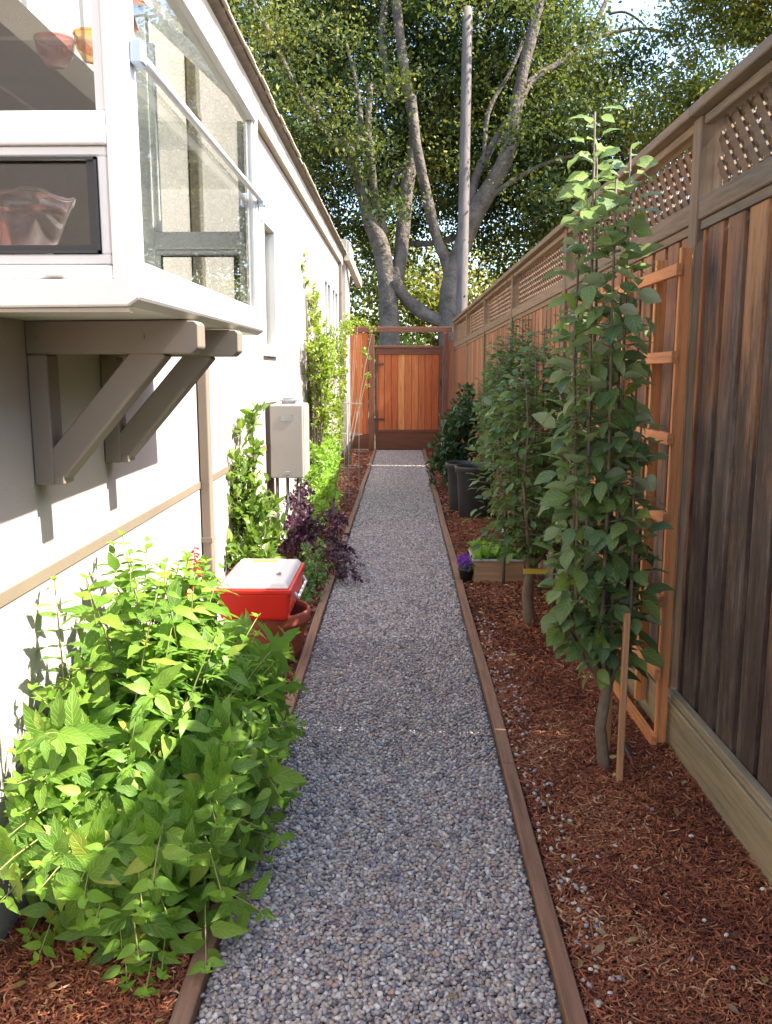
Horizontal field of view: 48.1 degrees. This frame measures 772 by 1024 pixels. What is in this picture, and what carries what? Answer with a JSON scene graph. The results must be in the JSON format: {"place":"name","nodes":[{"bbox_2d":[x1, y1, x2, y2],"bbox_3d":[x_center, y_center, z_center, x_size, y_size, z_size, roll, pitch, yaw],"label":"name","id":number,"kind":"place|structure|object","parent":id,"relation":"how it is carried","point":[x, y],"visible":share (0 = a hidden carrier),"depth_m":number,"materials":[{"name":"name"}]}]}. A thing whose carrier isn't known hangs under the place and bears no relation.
{"place":"outdoors","nodes":[
{"label":"outdoors","id":0,"kind":"place"},
{"bbox_2d":[133,0,146,32],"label":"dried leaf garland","id":1,"kind":"object","parent":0,"point":[140,3],"visible":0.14,"depth_m":1.92,"materials":[{"name":"orange plant"}]},
{"bbox_2d":[195,383,499,1022],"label":"ground","id":2,"kind":"structure","parent":0,"point":[329,598],"depth_m":7.82,"materials":[{"name":"soil"}]},
{"bbox_2d":[0,0,361,943],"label":"house","id":3,"kind":"structure","parent":2,"relation":"on","point":[152,322],"depth_m":3.02,"materials":[{"name":"beige paint"}]},
{"bbox_2d":[1,192,75,244],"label":"glass bowl","id":4,"kind":"object","parent":3,"relation":"on","point":[66,208],"visible":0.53,"depth_m":2.16,"materials":[{"name":"white"}]},
{"bbox_2d":[34,33,75,68],"bbox_3d":[-0.788,-1.096,2.063,0.097,0.061,0.098,0,9,1],"label":"glass dish","id":5,"kind":"object","parent":3,"relation":"on","point":[39,47],"visible":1,"depth_m":2.07,"materials":[{"name":"red glass"}]},
{"bbox_2d":[72,29,92,63],"bbox_3d":[-0.689,-1.091,2.032,0.089,0.061,0.090,0,9,1],"label":"glass dish","id":6,"kind":"object","parent":3,"relation":"on","point":[77,40],"visible":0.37,"depth_m":2.03,"materials":[{"name":"orange"}]},
{"bbox_2d":[0,0,265,334],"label":"garden window","id":7,"kind":"structure","parent":3,"relation":"in","point":[118,141],"depth_m":1.90,"materials":[{"name":"white plastic"}]},
{"bbox_2d":[260,211,279,356],"bbox_3d":[-0.928,-1.748,6.759,0.080,1.050,0.670,0,9,1],"label":"window","id":8,"kind":"structure","parent":3,"relation":"in","point":[271,350],"depth_m":6.97,"materials":[{"name":"white plastic"}]},
{"bbox_2d":[265,398,309,555],"bbox_3d":[-0.772,-0.279,6.878,0.295,1.253,0.410,0,9,1],"label":"tankless water heater","id":9,"kind":"object","parent":3,"relation":"attached to","point":[287,438],"visible":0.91,"depth_m":6.65,"materials":[{"name":"paint"}]},
{"bbox_2d":[303,405,309,474],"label":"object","id":10,"kind":"structure","parent":9,"relation":"in","point":[305,409],"depth_m":6.80,"materials":[{"name":"paint"}]},
{"bbox_2d":[323,274,330,338],"bbox_3d":[-0.828,-2.769,11.950,0.080,0.900,1.090,0,9,1],"label":"window","id":11,"kind":"structure","parent":3,"relation":"in","point":[326,282],"depth_m":11.94,"materials":[{"name":"white plastic"}]},
{"bbox_2d":[331,283,339,346],"bbox_3d":[-0.802,-2.995,13.307,0.080,0.900,1.240,0,9,1],"label":"window","id":12,"kind":"structure","parent":3,"relation":"in","point":[334,292],"depth_m":13.30,"materials":[{"name":"white plastic"}]},
{"bbox_2d":[0,449,372,1023],"bbox_3d":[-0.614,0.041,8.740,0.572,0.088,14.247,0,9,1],"label":"mulch","id":13,"kind":"object","parent":2,"relation":"on","point":[43,973],"visible":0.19,"depth_m":2.10,"materials":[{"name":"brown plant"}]},
{"bbox_2d":[0,530,309,997],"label":"salvia bush","id":14,"kind":"object","parent":13,"relation":"on","point":[149,756],"visible":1,"depth_m":2.33,"materials":[{"name":"green plant"}]},
{"bbox_2d":[224,400,286,568],"bbox_3d":[-0.844,-0.036,5.400,0.468,1.314,0.805,0,9,1],"label":"citrus bush","id":15,"kind":"object","parent":13,"relation":"on","point":[250,513],"visible":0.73,"depth_m":5.34,"materials":[{"name":"green plant"}]},
{"bbox_2d":[247,600,310,661],"bbox_3d":[-0.589,0.622,4.475,0.400,0.265,0.400,0,9,1],"label":"terracotta pot","id":16,"kind":"object","parent":13,"relation":"on","point":[300,615],"visible":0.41,"depth_m":4.33,"materials":[{"name":"ceramic"}]},
{"bbox_2d":[214,559,306,619],"bbox_3d":[-0.624,0.384,4.461,0.397,0.203,0.598,0,9,1],"label":"cooler","id":17,"kind":"object","parent":16,"relation":"on","point":[270,589],"visible":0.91,"depth_m":4.20,"materials":[{"name":"red plastic"}]},
{"bbox_2d":[277,478,327,558],"bbox_3d":[-0.662,0.075,6.838,0.468,0.614,1.079,0,9,1],"label":"purple shrub","id":18,"kind":"object","parent":13,"relation":"on","point":[298,535],"visible":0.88,"depth_m":6.64,"materials":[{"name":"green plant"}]},
{"bbox_2d":[294,537,335,606],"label":"ground cover","id":19,"kind":"object","parent":13,"relation":"on","point":[314,570],"visible":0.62,"depth_m":5.82,"materials":[{"name":"green plant"}]},
{"bbox_2d":[301,251,339,497],"bbox_3d":[-0.703,-1.561,10.288,0.415,2.715,3.322,0,9,1],"label":"wall vine","id":20,"kind":"object","parent":13,"relation":"on","point":[319,346],"depth_m":9.46,"materials":[{"name":"green plant"}]},
{"bbox_2d":[297,428,343,528],"bbox_3d":[-0.670,-0.382,8.936,0.480,0.828,3.098,0,9,-2],"label":"shrub","id":21,"kind":"object","parent":13,"relation":"on","point":[326,460],"visible":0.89,"depth_m":8.61,"materials":[{"name":"green plant"}]},
{"bbox_2d":[320,498,365,582],"bbox_3d":[-0.319,0.203,6.383,0.287,0.511,1.109,-2,10,-9],"label":"purple shrub","id":22,"kind":"object","parent":13,"relation":"on","point":[341,573],"visible":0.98,"depth_m":6.40,"materials":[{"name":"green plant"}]},
{"bbox_2d":[340,401,362,507],"bbox_3d":[-0.373,-0.612,9.315,0.244,1.150,0.245,0,9,1],"label":"wire plant support","id":23,"kind":"object","parent":13,"relation":"on","point":[348,403],"visible":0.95,"depth_m":9.33,"materials":[{"name":"metal"}]},
{"bbox_2d":[332,312,376,464],"bbox_3d":[-0.588,-2.041,14.033,0.395,2.427,3.274,1,10,8],"label":"wall vine","id":24,"kind":"object","parent":13,"relation":"on","point":[342,369],"depth_m":13.19,"materials":[{"name":"green plant"}]},
{"bbox_2d":[169,449,376,1023],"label":"edging board","id":25,"kind":"object","parent":2,"relation":"on","point":[188,1003],"visible":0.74,"depth_m":2.28,"materials":[{"name":"brown wood"}]},
{"bbox_2d":[350,333,368,448],"bbox_3d":[-0.487,-2.209,15.865,0.336,2.110,0.040,0,9,1],"label":"side fence","id":26,"kind":"object","parent":2,"relation":"on","point":[359,441],"visible":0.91,"depth_m":15.86,"materials":[{"name":"orange wood"}]},
{"bbox_2d":[347,239,372,307],"bbox_3d":[-5.614,-8.960,33.063,12.582,9.847,6.660,0,9,1],"label":"distant tree","id":27,"kind":"object","parent":2,"relation":"on","point":[359,273],"depth_m":32.32,"materials":[{"name":"green plant"}]},
{"bbox_2d":[350,332,434,414],"bbox_3d":[0.125,-3.961,25.066,3.678,2.684,2.669,0,9,1],"label":"shrub","id":28,"kind":"object","parent":2,"relation":"on","point":[405,342],"visible":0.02,"depth_m":24.79,"materials":[{"name":"green plant"}]},
{"bbox_2d":[226,0,566,345],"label":"tree","id":29,"kind":"object","parent":2,"relation":"on","point":[312,44],"visible":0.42,"depth_m":20.46,"materials":[{"name":"green plant"}]},
{"bbox_2d":[353,327,453,449],"bbox_3d":[0.453,-2.248,15.840,2.300,2.235,0.100,0,9,1],"label":"gate surround","id":30,"kind":"object","parent":2,"relation":"on","point":[447,372],"visible":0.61,"depth_m":15.73,"materials":[{"name":"brown wood"}]},
{"bbox_2d":[374,346,442,449],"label":"garden gate","id":31,"kind":"structure","parent":30,"relation":"attached to","point":[408,391],"depth_m":15.86,"materials":[{"name":"brown wood"}]},
{"bbox_2d":[342,206,533,345],"bbox_3d":[2.117,-7.520,31.958,11.976,7.375,7.375,0,9,1],"label":"distant tree","id":32,"kind":"object","parent":2,"relation":"on","point":[428,296],"visible":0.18,"depth_m":31.21,"materials":[{"name":"green plant"}]},
{"bbox_2d":[456,6,472,315],"bbox_3d":[1.597,-5.947,17.819,0.249,8.923,2.056,1,10,8],"label":"utility pole","id":33,"kind":"object","parent":2,"relation":"on","point":[463,215],"visible":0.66,"depth_m":17.91,"materials":[{"name":"grey wood"}]},
{"bbox_2d":[423,449,587,1023],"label":"edging board","id":34,"kind":"object","parent":2,"relation":"on","point":[567,993],"visible":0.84,"depth_m":2.73,"materials":[{"name":"brown wood"}]},
{"bbox_2d":[351,0,693,431],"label":"tree","id":35,"kind":"object","parent":2,"relation":"on","point":[522,143],"visible":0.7,"depth_m":20.76,"materials":[{"name":"green plant"}]},
{"bbox_2d":[426,449,771,1023],"bbox_3d":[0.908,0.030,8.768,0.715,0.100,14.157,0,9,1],"label":"mulch","id":36,"kind":"object","parent":2,"relation":"on","point":[558,773],"visible":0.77,"depth_m":2.66,"materials":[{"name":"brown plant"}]},
{"bbox_2d":[11,518,768,1022],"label":"fallen leaves","id":37,"kind":"object","parent":36,"relation":"on","point":[599,948],"visible":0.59,"depth_m":2.23,"materials":[{"name":"brown plant"}]},
{"bbox_2d":[424,382,480,486],"bbox_3d":[0.934,-0.956,10.846,0.722,1.337,1.413,5,11,27],"label":"camellia bush","id":38,"kind":"object","parent":36,"relation":"on","point":[459,428],"visible":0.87,"depth_m":10.67,"materials":[{"name":"green plant"}]},
{"bbox_2d":[445,460,482,511],"bbox_3d":[0.832,-0.271,9.145,0.412,0.508,0.412,0,9,1],"label":"plant pot","id":39,"kind":"object","parent":36,"relation":"on","point":[452,487],"visible":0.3,"depth_m":9.05,"materials":[{"name":"black plastic"}]},
{"bbox_2d":[456,553,474,583],"bbox_3d":[0.568,0.389,6.058,0.154,0.220,0.152,0,9,1],"label":"flower pot","id":40,"kind":"object","parent":36,"relation":"on","point":[465,567],"visible":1,"depth_m":6.02,"materials":[{"name":"black plastic"}]},
{"bbox_2d":[455,463,496,518],"bbox_3d":[0.898,-0.205,8.689,0.423,0.528,0.423,0,9,1],"label":"plant pot","id":41,"kind":"object","parent":36,"relation":"on","point":[468,502],"visible":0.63,"depth_m":8.55,"materials":[{"name":"black plastic"}]},
{"bbox_2d":[471,359,500,466],"bbox_3d":[1.088,-0.772,8.886,0.373,1.614,1.459,0,9,1],"label":"potted tree","id":42,"kind":"object","parent":41,"relation":"in","point":[480,407],"visible":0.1,"depth_m":9.11,"materials":[{"name":"green plant"}]},
{"bbox_2d":[468,549,523,583],"bbox_3d":[0.790,0.387,6.194,0.374,0.174,0.384,0,9,1],"label":"planter box","id":43,"kind":"object","parent":36,"relation":"on","point":[490,570],"visible":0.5,"depth_m":6.02,"materials":[{"name":"beige wood"}]},
{"bbox_2d":[467,537,526,560],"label":"lettuce seedlings","id":44,"kind":"object","parent":43,"relation":"in","point":[480,553],"visible":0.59,"depth_m":6.05,"materials":[{"name":"green plant"}]},
{"bbox_2d":[465,319,538,493],"bbox_3d":[1.004,-0.621,7.069,0.759,1.954,0.966,0,9,1],"label":"fruit tree","id":45,"kind":"object","parent":36,"relation":"on","point":[507,362],"visible":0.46,"depth_m":6.88,"materials":[{"name":"green plant"}]},
{"bbox_2d":[500,511,506,586],"bbox_3d":[0.807,0.258,5.946,0.044,0.540,0.052,-9,13,-43],"label":"sprinkler riser","id":46,"kind":"object","parent":36,"relation":"on","point":[503,567],"visible":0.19,"depth_m":5.94,"materials":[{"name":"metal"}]},
{"bbox_2d":[461,323,593,626],"bbox_3d":[0.876,-0.184,4.992,0.861,1.774,0.883,0,9,1],"label":"fruit tree","id":47,"kind":"object","parent":36,"relation":"on","point":[527,535],"visible":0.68,"depth_m":4.90,"materials":[{"name":"green plant"}]},
{"bbox_2d":[523,568,547,573],"bbox_3d":[0.862,0.342,4.984,0.140,0.030,0.012,0,9,1],"label":"tree tie","id":48,"kind":"object","parent":47,"relation":"attached to","point":[533,571],"visible":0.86,"depth_m":4.98,"materials":[{"name":"yellow plastic"}]},
{"bbox_2d":[502,429,554,593],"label":"branches","id":49,"kind":"object","parent":36,"relation":"on","point":[539,589],"visible":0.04,"depth_m":5.74,"materials":[{"name":"brown plant"}]},
{"bbox_2d":[552,550,556,607],"bbox_3d":[1.027,0.435,5.274,0.022,0.430,0.022,0,9,1],"label":"plant stake","id":50,"kind":"object","parent":36,"relation":"on","point":[554,601],"depth_m":5.26,"materials":[{"name":"brown metal"}]},
{"bbox_2d":[531,105,674,772],"bbox_3d":[0.787,-0.177,3.136,0.524,2.368,0.542,0,9,1],"label":"fruit tree","id":51,"kind":"object","parent":36,"relation":"on","point":[601,590],"visible":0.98,"depth_m":3.02,"materials":[{"name":"green plant"}]},
{"bbox_2d":[606,602,616,753],"bbox_3d":[0.860,0.595,3.307,0.020,0.760,0.020,0,9,1],"label":"plant stake","id":52,"kind":"object","parent":36,"relation":"on","point":[609,723],"depth_m":3.33,"materials":[{"name":"brown wood"}]},
{"bbox_2d":[476,616,765,1023],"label":"gravel","id":53,"kind":"structure","parent":36,"relation":"on","point":[599,1003],"depth_m":2.62,"materials":[{"name":"grey gravel"}]},
{"bbox_2d":[616,612,630,785],"bbox_3d":[0.840,0.681,3.068,0.022,0.670,0.022,0,9,1],"label":"plant stake","id":54,"kind":"object","parent":36,"relation":"on","point":[623,693],"visible":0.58,"depth_m":3.05,"materials":[{"name":"brown wood"}]},
{"bbox_2d":[624,742,638,771],"bbox_3d":[0.935,0.948,3.285,0.022,0.073,0.207,0,9,-1],"label":"irrigation hose","id":55,"kind":"object","parent":36,"relation":"on","point":[627,749],"visible":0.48,"depth_m":3.32,"materials":[{"name":"black rubber"}]},
{"bbox_2d":[590,247,692,745],"bbox_3d":[1.078,-0.116,3.894,0.066,1.910,1.320,0,9,0],"label":"trellis","id":56,"kind":"object","parent":36,"relation":"on","point":[658,278],"visible":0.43,"depth_m":3.34,"materials":[{"name":"brown wood"}]},
{"bbox_2d":[452,34,771,891],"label":"fence","id":57,"kind":"object","parent":2,"relation":"on","point":[718,730],"visible":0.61,"depth_m":3.05,"materials":[{"name":"brown wood"}]},
{"bbox_2d":[599,0,771,185],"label":"tree","id":58,"kind":"object","parent":2,"relation":"on","point":[750,21],"visible":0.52,"depth_m":19.11,"materials":[{"name":"green plant"}]},
{"bbox_2d":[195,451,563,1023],"bbox_3d":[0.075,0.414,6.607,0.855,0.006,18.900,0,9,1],"label":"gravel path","id":59,"kind":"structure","parent":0,"point":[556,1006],"depth_m":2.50,"materials":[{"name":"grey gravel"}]},
{"bbox_2d":[281,638,498,763],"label":"gravel","id":60,"kind":"structure","parent":0,"point":[338,679],"depth_m":3.85,"materials":[{"name":"grey gravel"}]},
{"bbox_2d":[316,450,466,640],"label":"gravel","id":61,"kind":"structure","parent":0,"point":[390,547],"depth_m":6.46,"materials":[{"name":"grey gravel"}]},
{"bbox_2d":[233,0,771,362],"label":"sky","id":62,"kind":"structure","parent":0,"point":[626,5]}
]}

